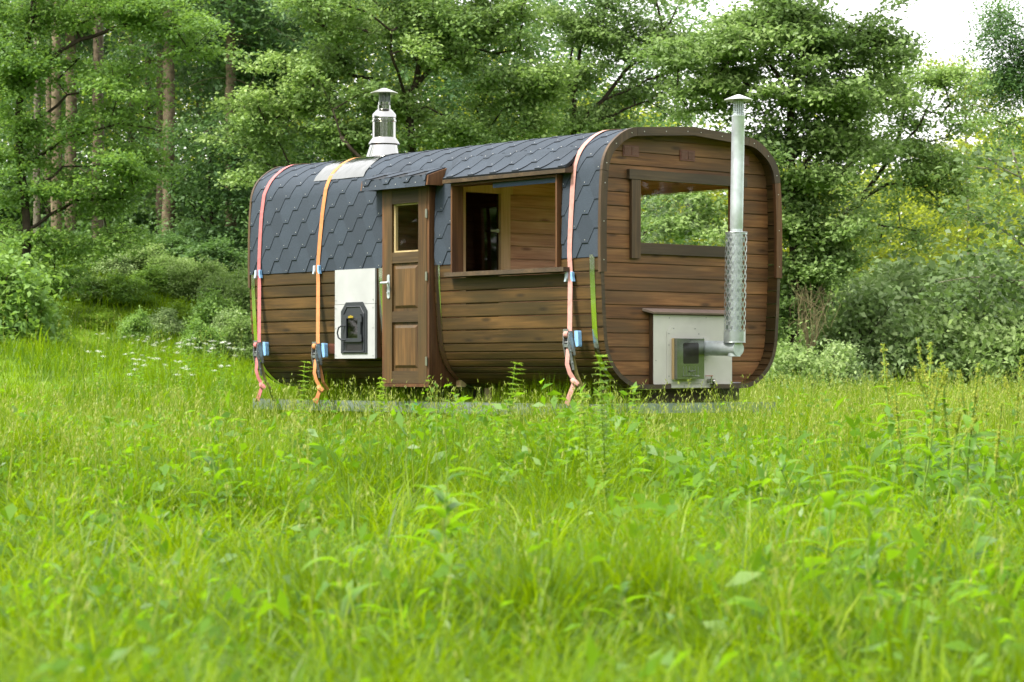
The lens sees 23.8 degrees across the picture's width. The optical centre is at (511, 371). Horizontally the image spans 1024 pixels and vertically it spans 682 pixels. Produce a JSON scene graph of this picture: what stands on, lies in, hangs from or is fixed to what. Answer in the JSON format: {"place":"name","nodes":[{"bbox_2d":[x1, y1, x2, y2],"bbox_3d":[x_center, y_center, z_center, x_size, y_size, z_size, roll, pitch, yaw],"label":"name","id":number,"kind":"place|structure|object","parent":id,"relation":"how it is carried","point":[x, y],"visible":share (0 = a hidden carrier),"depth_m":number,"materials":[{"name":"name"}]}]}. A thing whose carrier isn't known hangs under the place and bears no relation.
{"place":"outdoors","nodes":[
{"label":"outdoors","id":0,"kind":"place"},
{"bbox_2d":[0,267,694,422],"bbox_3d":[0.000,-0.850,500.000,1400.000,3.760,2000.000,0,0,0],"label":"ground","id":1,"kind":"structure","parent":0,"point":[91,308],"depth_m":49.41,"materials":[{"name":"green plant"}]},
{"bbox_2d":[9,5,46,232],"bbox_3d":[-11.321,-13.996,58.087,2.637,23.308,2.444,0,0,31],"label":"spruce tree","id":2,"kind":"object","parent":1,"relation":"on","point":[37,219],"visible":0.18,"depth_m":57.94,"materials":[{"name":"brown plant"}]},
{"bbox_2d":[0,237,56,297],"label":"bush","id":3,"kind":"object","parent":1,"relation":"on","point":[11,255],"visible":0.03,"depth_m":52.00,"materials":[{"name":"green plant"}]},
{"bbox_2d":[0,243,80,352],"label":"bush","id":4,"kind":"object","parent":1,"relation":"on","point":[19,296],"visible":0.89,"depth_m":44.42,"materials":[{"name":"green plant"}]},
{"bbox_2d":[1,298,79,345],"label":"bush","id":5,"kind":"object","parent":1,"relation":"on","point":[62,323],"visible":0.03,"depth_m":46.11,"materials":[{"name":"green plant"}]},
{"bbox_2d":[0,154,91,239],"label":"bush","id":6,"kind":"object","parent":1,"relation":"on","point":[17,216],"visible":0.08,"depth_m":63.09,"materials":[{"name":"green plant"}]},
{"bbox_2d":[42,0,88,235],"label":"spruce tree","id":7,"kind":"object","parent":1,"relation":"on","point":[72,99],"visible":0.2,"depth_m":62.88,"materials":[{"name":"brown plant"}]},
{"bbox_2d":[50,0,87,233],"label":"spruce tree","id":8,"kind":"object","parent":1,"relation":"on","point":[55,93],"visible":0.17,"depth_m":60.89,"materials":[{"name":"brown plant"}]},
{"bbox_2d":[0,0,138,222],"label":"spruce tree","id":9,"kind":"object","parent":1,"relation":"on","point":[88,44],"visible":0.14,"depth_m":63.89,"materials":[{"name":"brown plant"}]},
{"bbox_2d":[57,267,117,302],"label":"bush","id":10,"kind":"object","parent":1,"relation":"on","point":[97,286],"visible":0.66,"depth_m":51.67,"materials":[{"name":"green plant"}]},
{"bbox_2d":[55,241,119,271],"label":"bush","id":11,"kind":"object","parent":1,"relation":"on","point":[84,258],"visible":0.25,"depth_m":54.00,"materials":[{"name":"green plant"}]},
{"bbox_2d":[77,305,120,328],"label":"bush","id":12,"kind":"object","parent":1,"relation":"on","point":[105,315],"visible":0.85,"depth_m":49.81,"materials":[{"name":"green plant"}]},
{"bbox_2d":[45,179,161,240],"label":"bush","id":13,"kind":"object","parent":1,"relation":"on","point":[139,218],"visible":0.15,"depth_m":63.28,"materials":[{"name":"green plant"}]},
{"bbox_2d":[78,4,137,242],"bbox_3d":[-9.860,-14.011,57.028,3.995,23.308,4.311,0,0,25],"label":"spruce tree","id":14,"kind":"object","parent":1,"relation":"on","point":[97,56],"visible":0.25,"depth_m":56.90,"materials":[{"name":"brown plant"}]},
{"bbox_2d":[85,251,141,278],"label":"bush","id":15,"kind":"object","parent":1,"relation":"on","point":[122,267],"visible":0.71,"depth_m":53.70,"materials":[{"name":"green plant"}]},
{"bbox_2d":[82,269,159,304],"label":"bush","id":16,"kind":"object","parent":1,"relation":"on","point":[116,284],"visible":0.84,"depth_m":51.70,"materials":[{"name":"green plant"}]},
{"bbox_2d":[0,0,255,302],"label":"beech tree","id":17,"kind":"object","parent":1,"relation":"on","point":[24,66],"visible":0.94,"depth_m":49.84,"materials":[{"name":"green plant"}]},
{"bbox_2d":[113,305,159,344],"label":"bush","id":18,"kind":"object","parent":1,"relation":"on","point":[133,322],"visible":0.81,"depth_m":48.80,"materials":[{"name":"green plant"}]},
{"bbox_2d":[102,234,174,269],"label":"bush","id":19,"kind":"object","parent":1,"relation":"on","point":[138,259],"visible":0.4,"depth_m":54.69,"materials":[{"name":"green plant"}]},
{"bbox_2d":[126,262,176,294],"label":"bush","id":20,"kind":"object","parent":1,"relation":"on","point":[148,274],"visible":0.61,"depth_m":52.72,"materials":[{"name":"green plant"}]},
{"bbox_2d":[144,305,186,337],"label":"bush","id":21,"kind":"object","parent":1,"relation":"on","point":[166,315],"visible":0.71,"depth_m":49.81,"materials":[{"name":"green plant"}]},
{"bbox_2d":[144,15,190,233],"bbox_3d":[-9.391,-14.055,63.944,4.134,23.308,4.305,0,0,-27],"label":"spruce tree","id":22,"kind":"object","parent":1,"relation":"on","point":[158,195],"visible":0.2,"depth_m":63.90,"materials":[{"name":"brown plant"}]},
{"bbox_2d":[136,231,203,258],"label":"bush","id":23,"kind":"object","parent":1,"relation":"on","point":[173,244],"visible":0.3,"depth_m":56.75,"materials":[{"name":"green plant"}]},
{"bbox_2d":[141,247,200,275],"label":"bush","id":24,"kind":"object","parent":1,"relation":"on","point":[162,260],"visible":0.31,"depth_m":53.75,"materials":[{"name":"green plant"}]},
{"bbox_2d":[139,0,203,236],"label":"spruce tree","id":25,"kind":"object","parent":1,"relation":"on","point":[170,114],"visible":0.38,"depth_m":59.87,"materials":[{"name":"brown plant"}]},
{"bbox_2d":[126,1,224,162],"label":"spruce tree","id":26,"kind":"object","parent":1,"relation":"on","point":[185,77],"visible":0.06,"depth_m":71.58,"materials":[{"name":"green plant"}]},
{"bbox_2d":[116,145,240,233],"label":"bush","id":27,"kind":"object","parent":1,"relation":"on","point":[182,209],"visible":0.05,"depth_m":65.24,"materials":[{"name":"green plant"}]},
{"bbox_2d":[164,296,192,325],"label":"bush","id":28,"kind":"object","parent":1,"relation":"on","point":[180,311],"visible":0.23,"depth_m":50.73,"materials":[{"name":"green plant"}]},
{"bbox_2d":[155,248,236,299],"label":"bush","id":29,"kind":"object","parent":1,"relation":"on","point":[187,282],"visible":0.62,"depth_m":52.63,"materials":[{"name":"green plant"}]},
{"bbox_2d":[176,313,231,360],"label":"bush","id":30,"kind":"object","parent":1,"relation":"on","point":[214,334],"visible":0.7,"depth_m":47.79,"materials":[{"name":"green plant"}]},
{"bbox_2d":[86,0,334,244],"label":"spruce tree","id":31,"kind":"object","parent":1,"relation":"on","point":[272,34],"visible":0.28,"depth_m":59.82,"materials":[{"name":"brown plant"}]},
{"bbox_2d":[172,281,250,340],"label":"bush","id":32,"kind":"object","parent":1,"relation":"on","point":[211,307],"visible":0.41,"depth_m":49.80,"materials":[{"name":"green plant"}]},
{"bbox_2d":[176,235,247,273],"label":"bush","id":33,"kind":"object","parent":1,"relation":"on","point":[220,251],"visible":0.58,"depth_m":55.44,"materials":[{"name":"green plant"}]},
{"bbox_2d":[178,444,247,521],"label":"leafy herb","id":34,"kind":"object","parent":1,"relation":"on","point":[212,467],"visible":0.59,"depth_m":12.51,"materials":[{"name":"green plant"}]},
{"bbox_2d":[118,104,313,254],"bbox_3d":[-7.014,-4.346,58.888,5.014,4.392,3.577,0,0,0],"label":"beech sapling","id":35,"kind":"object","parent":1,"relation":"on","point":[210,193],"visible":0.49,"depth_m":58.58,"materials":[{"name":"green plant"}]},
{"bbox_2d":[190,256,247,302],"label":"bush","id":36,"kind":"object","parent":1,"relation":"on","point":[218,282],"visible":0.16,"depth_m":51.69,"materials":[{"name":"green plant"}]},
{"bbox_2d":[208,304,249,335],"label":"bush","id":37,"kind":"object","parent":1,"relation":"on","point":[221,319],"visible":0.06,"depth_m":48.83,"materials":[{"name":"green plant"}]},
{"bbox_2d":[220,261,250,318],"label":"bush","id":38,"kind":"object","parent":1,"relation":"on","point":[243,292],"visible":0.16,"depth_m":50.67,"materials":[{"name":"green plant"}]},
{"bbox_2d":[213,299,261,363],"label":"bush","id":39,"kind":"object","parent":1,"relation":"on","point":[234,330],"visible":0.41,"depth_m":48.13,"materials":[{"name":"green plant"}]},
{"bbox_2d":[185,17,338,196],"bbox_3d":[-6.146,-5.783,61.607,4.492,6.893,4.684,0,0,0],"label":"beech sapling","id":40,"kind":"object","parent":1,"relation":"on","point":[261,77],"visible":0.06,"depth_m":61.38,"materials":[{"name":"green plant"}]},
{"bbox_2d":[192,0,370,134],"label":"spruce tree","id":41,"kind":"object","parent":1,"relation":"on","point":[213,89],"visible":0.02,"depth_m":65.12,"materials":[{"name":"green plant"}]},
{"bbox_2d":[292,361,312,451],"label":"whorled plant","id":42,"kind":"object","parent":1,"relation":"on","point":[302,395],"visible":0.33,"depth_m":16.52,"materials":[{"name":"green plant"}]},
{"bbox_2d":[301,555,400,665],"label":"leafy herb","id":43,"kind":"object","parent":1,"relation":"on","point":[355,592],"visible":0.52,"depth_m":7.21,"materials":[{"name":"green plant"}]},
{"bbox_2d":[0,0,749,246],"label":"wood","id":44,"kind":"object","parent":1,"relation":"on","point":[450,85],"visible":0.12,"depth_m":61.53,"materials":[{"name":"green plant"}]},
{"bbox_2d":[374,377,387,454],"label":"whorled plant","id":45,"kind":"object","parent":1,"relation":"on","point":[381,396],"visible":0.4,"depth_m":16.22,"materials":[{"name":"green plant"}]},
{"bbox_2d":[182,0,594,223],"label":"maple tree","id":46,"kind":"object","parent":1,"relation":"on","point":[441,35],"visible":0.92,"depth_m":48.70,"materials":[{"name":"green plant"}]},
{"bbox_2d":[385,467,486,605],"bbox_3d":[-0.258,0.678,8.391,0.411,0.701,0.470,4,-1,-3],"label":"leafy herb","id":47,"kind":"object","parent":1,"relation":"on","point":[443,498],"visible":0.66,"depth_m":8.41,"materials":[{"name":"green plant"}]},
{"bbox_2d":[409,485,484,557],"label":"leafy herb","id":48,"kind":"object","parent":1,"relation":"on","point":[452,520],"visible":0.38,"depth_m":10.20,"materials":[{"name":"green plant"}]},
{"bbox_2d":[492,362,525,476],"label":"whorled plant","id":49,"kind":"object","parent":1,"relation":"on","point":[509,409],"visible":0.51,"depth_m":14.54,"materials":[{"name":"green plant"}]},
{"bbox_2d":[0,239,1023,681],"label":"meadow grass","id":50,"kind":"structure","parent":1,"relation":"on","point":[376,655],"depth_m":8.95,"materials":[{"name":"green plant"}]},
{"bbox_2d":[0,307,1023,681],"bbox_3d":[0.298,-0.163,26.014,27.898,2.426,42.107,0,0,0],"label":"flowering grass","id":51,"kind":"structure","parent":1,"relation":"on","point":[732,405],"depth_m":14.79,"materials":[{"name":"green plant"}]},
{"bbox_2d":[0,0,1023,287],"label":"wood","id":52,"kind":"object","parent":1,"relation":"on","point":[916,216],"visible":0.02,"depth_m":80.63,"materials":[{"name":"green plant"}]},
{"bbox_2d":[253,386,776,426],"bbox_3d":[-0.104,0.586,25.546,2.340,0.828,5.860,0,0,-41],"label":"trailer frame","id":53,"kind":"object","parent":1,"relation":"on","point":[670,396],"visible":0.09,"depth_m":24.18,"materials":[{"name":"grey metal"}]},
{"bbox_2d":[248,88,781,389],"bbox_3d":[-0.038,-1.450,25.358,2.663,3.251,6.222,0,0,-41],"label":"sauna wagon","id":54,"kind":"object","parent":53,"relation":"on","point":[450,265],"visible":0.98,"depth_m":24.19,"materials":[{"name":"brown wood"}]},
{"bbox_2d":[253,164,295,401],"bbox_3d":[-1.838,-1.011,27.478,2.630,2.700,0.337,0,0,-41],"label":"ratchet strap","id":55,"kind":"object","parent":54,"relation":"attached to","point":[259,351],"visible":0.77,"depth_m":26.72,"materials":[{"name":"fabric"}]},
{"bbox_2d":[311,157,357,403],"bbox_3d":[-1.133,-1.003,26.658,2.632,2.715,0.314,0,0,-41],"label":"ratchet strap","id":56,"kind":"object","parent":54,"relation":"attached to","point":[317,352],"visible":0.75,"depth_m":25.89,"materials":[{"name":"fabric"}]},
{"bbox_2d":[563,129,620,405],"bbox_3d":[1.492,-1.015,23.614,2.630,2.691,0.297,0,0,-41],"label":"ratchet strap","id":57,"kind":"object","parent":54,"relation":"attached to","point":[570,341],"visible":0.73,"depth_m":22.86,"materials":[{"name":"fabric"}]},
{"bbox_2d":[573,390,598,477],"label":"whorled plant","id":58,"kind":"object","parent":1,"relation":"on","point":[584,426],"visible":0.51,"depth_m":13.22,"materials":[{"name":"green plant"}]},
{"bbox_2d":[591,355,622,508],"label":"whorled plant","id":59,"kind":"object","parent":1,"relation":"on","point":[603,432],"visible":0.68,"depth_m":12.43,"materials":[{"name":"green plant"}]},
{"bbox_2d":[505,0,715,135],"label":"ash tree","id":60,"kind":"object","parent":1,"relation":"on","point":[587,30],"visible":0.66,"depth_m":51.83,"materials":[{"name":"green plant"}]},
{"bbox_2d":[585,581,652,643],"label":"leafy herb","id":61,"kind":"object","parent":1,"relation":"on","point":[624,588],"visible":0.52,"depth_m":7.41,"materials":[{"name":"green plant"}]},
{"bbox_2d":[630,385,652,463],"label":"whorled plant","id":62,"kind":"object","parent":1,"relation":"on","point":[636,415],"visible":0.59,"depth_m":14.57,"materials":[{"name":"green plant"}]},
{"bbox_2d":[695,477,748,527],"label":"leafy herb","id":63,"kind":"object","parent":1,"relation":"on","point":[733,495],"visible":0.34,"depth_m":11.93,"materials":[{"name":"green plant"}]},
{"bbox_2d":[741,478,811,537],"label":"leafy herb","id":64,"kind":"object","parent":1,"relation":"on","point":[777,480],"visible":0.37,"depth_m":11.04,"materials":[{"name":"green plant"}]},
{"bbox_2d":[622,0,940,349],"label":"field maple tree","id":65,"kind":"object","parent":1,"relation":"on","point":[835,137],"visible":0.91,"depth_m":44.60,"materials":[{"name":"green plant"}]},
{"bbox_2d":[767,450,811,522],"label":"leafy herb","id":66,"kind":"object","parent":1,"relation":"on","point":[782,465],"visible":0.45,"depth_m":12.39,"materials":[{"name":"green plant"}]},
{"bbox_2d":[754,319,867,397],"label":"bush","id":67,"kind":"object","parent":1,"relation":"on","point":[788,357],"visible":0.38,"depth_m":42.62,"materials":[{"name":"green plant"}]},
{"bbox_2d":[789,279,839,350],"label":"bramble","id":68,"kind":"object","parent":1,"relation":"on","point":[804,325],"visible":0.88,"depth_m":44.41,"materials":[{"name":"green plant"}]},
{"bbox_2d":[780,474,866,591],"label":"leafy herb","id":69,"kind":"object","parent":1,"relation":"on","point":[828,498],"visible":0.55,"depth_m":9.00,"materials":[{"name":"green plant"}]},
{"bbox_2d":[805,333,883,395],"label":"bush","id":70,"kind":"object","parent":1,"relation":"on","point":[855,376],"visible":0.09,"depth_m":43.35,"materials":[{"name":"green plant"}]},
{"bbox_2d":[764,263,927,382],"bbox_3d":[6.552,-0.324,46.980,4.056,3.568,3.976,0,0,1],"label":"bush","id":71,"kind":"object","parent":1,"relation":"on","point":[832,330],"visible":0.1,"depth_m":46.38,"materials":[{"name":"green plant"}]},
{"bbox_2d":[808,264,939,315],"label":"bush","id":72,"kind":"object","parent":1,"relation":"on","point":[849,290],"depth_m":49.33,"materials":[{"name":"green plant"}]},
{"bbox_2d":[830,466,925,604],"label":"leafy herb","id":73,"kind":"object","parent":1,"relation":"on","point":[870,498],"visible":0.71,"depth_m":8.24,"materials":[{"name":"green plant"}]},
{"bbox_2d":[871,464,912,517],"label":"leafy herb","id":74,"kind":"object","parent":1,"relation":"on","point":[893,467],"visible":0.28,"depth_m":12.13,"materials":[{"name":"green plant"}]},
{"bbox_2d":[818,282,973,392],"bbox_3d":[7.239,-0.233,46.055,3.702,3.257,3.629,0,0,-24],"label":"bush","id":75,"kind":"object","parent":1,"relation":"on","point":[883,330],"visible":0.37,"depth_m":45.40,"materials":[{"name":"green plant"}]},
{"bbox_2d":[817,244,974,319],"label":"bush","id":76,"kind":"object","parent":1,"relation":"on","point":[958,262],"depth_m":50.82,"materials":[{"name":"green plant"}]},
{"bbox_2d":[875,378,916,489],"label":"dock plant","id":77,"kind":"object","parent":1,"relation":"on","point":[898,431],"visible":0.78,"depth_m":13.87,"materials":[{"name":"green plant"}]},
{"bbox_2d":[832,230,963,285],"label":"sunlit tree","id":78,"kind":"object","parent":1,"relation":"on","point":[902,248],"visible":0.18,"depth_m":77.75,"materials":[{"name":"green plant"}]},
{"bbox_2d":[852,342,964,493],"bbox_3d":[2.320,0.443,13.509,0.720,1.212,0.583,0,0,-31],"label":"dock plant","id":79,"kind":"object","parent":1,"relation":"on","point":[943,379],"visible":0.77,"depth_m":13.51,"materials":[{"name":"green plant"}]},
{"bbox_2d":[806,54,1015,315],"bbox_3d":[7.868,-2.828,47.979,4.140,7.341,3.289,0,0,0],"label":"leaning maple tree","id":80,"kind":"object","parent":1,"relation":"on","point":[929,159],"visible":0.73,"depth_m":47.84,"materials":[{"name":"green plant"}]},
{"bbox_2d":[860,368,962,519],"bbox_3d":[2.156,0.515,12.964,0.684,1.062,0.515,0,0,17],"label":"dock plant","id":81,"kind":"object","parent":1,"relation":"on","point":[935,419],"visible":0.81,"depth_m":12.87,"materials":[{"name":"green plant"}]},
{"bbox_2d":[835,244,999,375],"bbox_3d":[8.173,-0.481,48.091,4.594,4.041,4.503,0,0,-41],"label":"bush","id":82,"kind":"object","parent":1,"relation":"on","point":[899,275],"visible":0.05,"depth_m":47.69,"materials":[{"name":"green plant"}]},
{"bbox_2d":[864,343,971,474],"bbox_3d":[2.378,0.459,15.062,0.661,1.263,0.848,0,0,-17],"label":"dock plant","id":83,"kind":"object","parent":1,"relation":"on","point":[885,403],"visible":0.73,"depth_m":15.04,"materials":[{"name":"green plant"}]},
{"bbox_2d":[894,373,963,508],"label":"dock plant","id":84,"kind":"object","parent":1,"relation":"on","point":[929,414],"visible":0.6,"depth_m":13.29,"materials":[{"name":"green plant"}]},
{"bbox_2d":[906,337,963,485],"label":"dock plant","id":85,"kind":"object","parent":1,"relation":"on","point":[923,371],"visible":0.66,"depth_m":14.24,"materials":[{"name":"green plant"}]},
{"bbox_2d":[915,385,980,540],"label":"dock plant","id":86,"kind":"object","parent":1,"relation":"on","point":[956,425],"visible":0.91,"depth_m":11.48,"materials":[{"name":"green plant"}]},
{"bbox_2d":[880,242,1021,315],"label":"bush","id":87,"kind":"object","parent":1,"relation":"on","point":[949,265],"visible":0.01,"depth_m":50.58,"materials":[{"name":"green plant"}]},
{"bbox_2d":[897,362,1005,494],"bbox_3d":[2.432,0.501,13.671,0.785,1.111,0.558,0,0,6],"label":"dock plant","id":88,"kind":"object","parent":1,"relation":"on","point":[947,410],"visible":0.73,"depth_m":13.57,"materials":[{"name":"green plant"}]},
{"bbox_2d":[880,267,1023,396],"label":"bush","id":89,"kind":"object","parent":1,"relation":"on","point":[940,321],"visible":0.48,"depth_m":45.11,"materials":[{"name":"green plant"}]},
{"bbox_2d":[892,136,1023,322],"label":"young maple tree","id":90,"kind":"object","parent":1,"relation":"on","point":[1012,282],"visible":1,"depth_m":37.95,"materials":[{"name":"green plant"}]},
{"bbox_2d":[894,50,1022,262],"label":"sunlit tree","id":91,"kind":"object","parent":1,"relation":"on","point":[970,235],"visible":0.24,"depth_m":71.88,"materials":[{"name":"green plant"}]},
{"bbox_2d":[908,363,1023,515],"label":"dock plant","id":92,"kind":"object","parent":1,"relation":"on","point":[971,438],"visible":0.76,"depth_m":12.76,"materials":[{"name":"green plant"}]},
{"bbox_2d":[909,254,1023,385],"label":"bush","id":93,"kind":"object","parent":1,"relation":"on","point":[971,306],"visible":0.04,"depth_m":46.64,"materials":[{"name":"green plant"}]},
{"bbox_2d":[910,247,1023,290],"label":"bush","id":94,"kind":"object","parent":1,"relation":"on","point":[998,259],"depth_m":50.30,"materials":[{"name":"green plant"}]},
{"bbox_2d":[936,375,1002,495],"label":"dock plant","id":95,"kind":"object","parent":1,"relation":"on","point":[984,448],"visible":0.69,"depth_m":13.40,"materials":[{"name":"green plant"}]},
{"bbox_2d":[920,237,1023,303],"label":"bush","id":96,"kind":"object","parent":1,"relation":"on","point":[987,243],"visible":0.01,"depth_m":50.45,"materials":[{"name":"green plant"}]},
{"bbox_2d":[929,109,1023,269],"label":"sunlit tree","id":97,"kind":"object","parent":1,"relation":"on","point":[997,191],"visible":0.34,"depth_m":74.76,"materials":[{"name":"green plant"}]},
{"bbox_2d":[932,0,1023,165],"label":"yew tree","id":98,"kind":"object","parent":1,"relation":"on","point":[1008,72],"visible":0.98,"depth_m":53.79,"materials":[{"name":"green plant"}]},
{"bbox_2d":[946,402,1014,536],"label":"dock plant","id":99,"kind":"object","parent":1,"relation":"on","point":[991,469],"visible":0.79,"depth_m":11.76,"materials":[{"name":"green plant"}]},
{"bbox_2d":[941,497,1022,591],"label":"leafy herb","id":100,"kind":"object","parent":1,"relation":"on","point":[981,541],"visible":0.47,"depth_m":9.23,"materials":[{"name":"green plant"}]},
{"bbox_2d":[950,563,1014,618],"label":"leafy herb","id":101,"kind":"object","parent":1,"relation":"on","point":[986,572],"visible":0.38,"depth_m":8.02,"materials":[{"name":"green plant"}]},
{"bbox_2d":[950,369,1022,483],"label":"dock plant","id":102,"kind":"object","parent":1,"relation":"on","point":[975,457],"visible":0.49,"depth_m":14.11,"materials":[{"name":"green plant"}]},
{"bbox_2d":[950,296,1023,392],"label":"bush","id":103,"kind":"object","parent":1,"relation":"on","point":[1020,345],"visible":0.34,"depth_m":45.20,"materials":[{"name":"green plant"}]},
{"bbox_2d":[992,355,1023,476],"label":"dock plant","id":104,"kind":"object","parent":1,"relation":"on","point":[1014,411],"visible":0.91,"depth_m":14.96,"materials":[{"name":"green plant"}]},
{"bbox_2d":[2,0,1023,269],"label":"sky","id":105,"kind":"structure","parent":0,"point":[940,18],"materials":[{"name":"white"}]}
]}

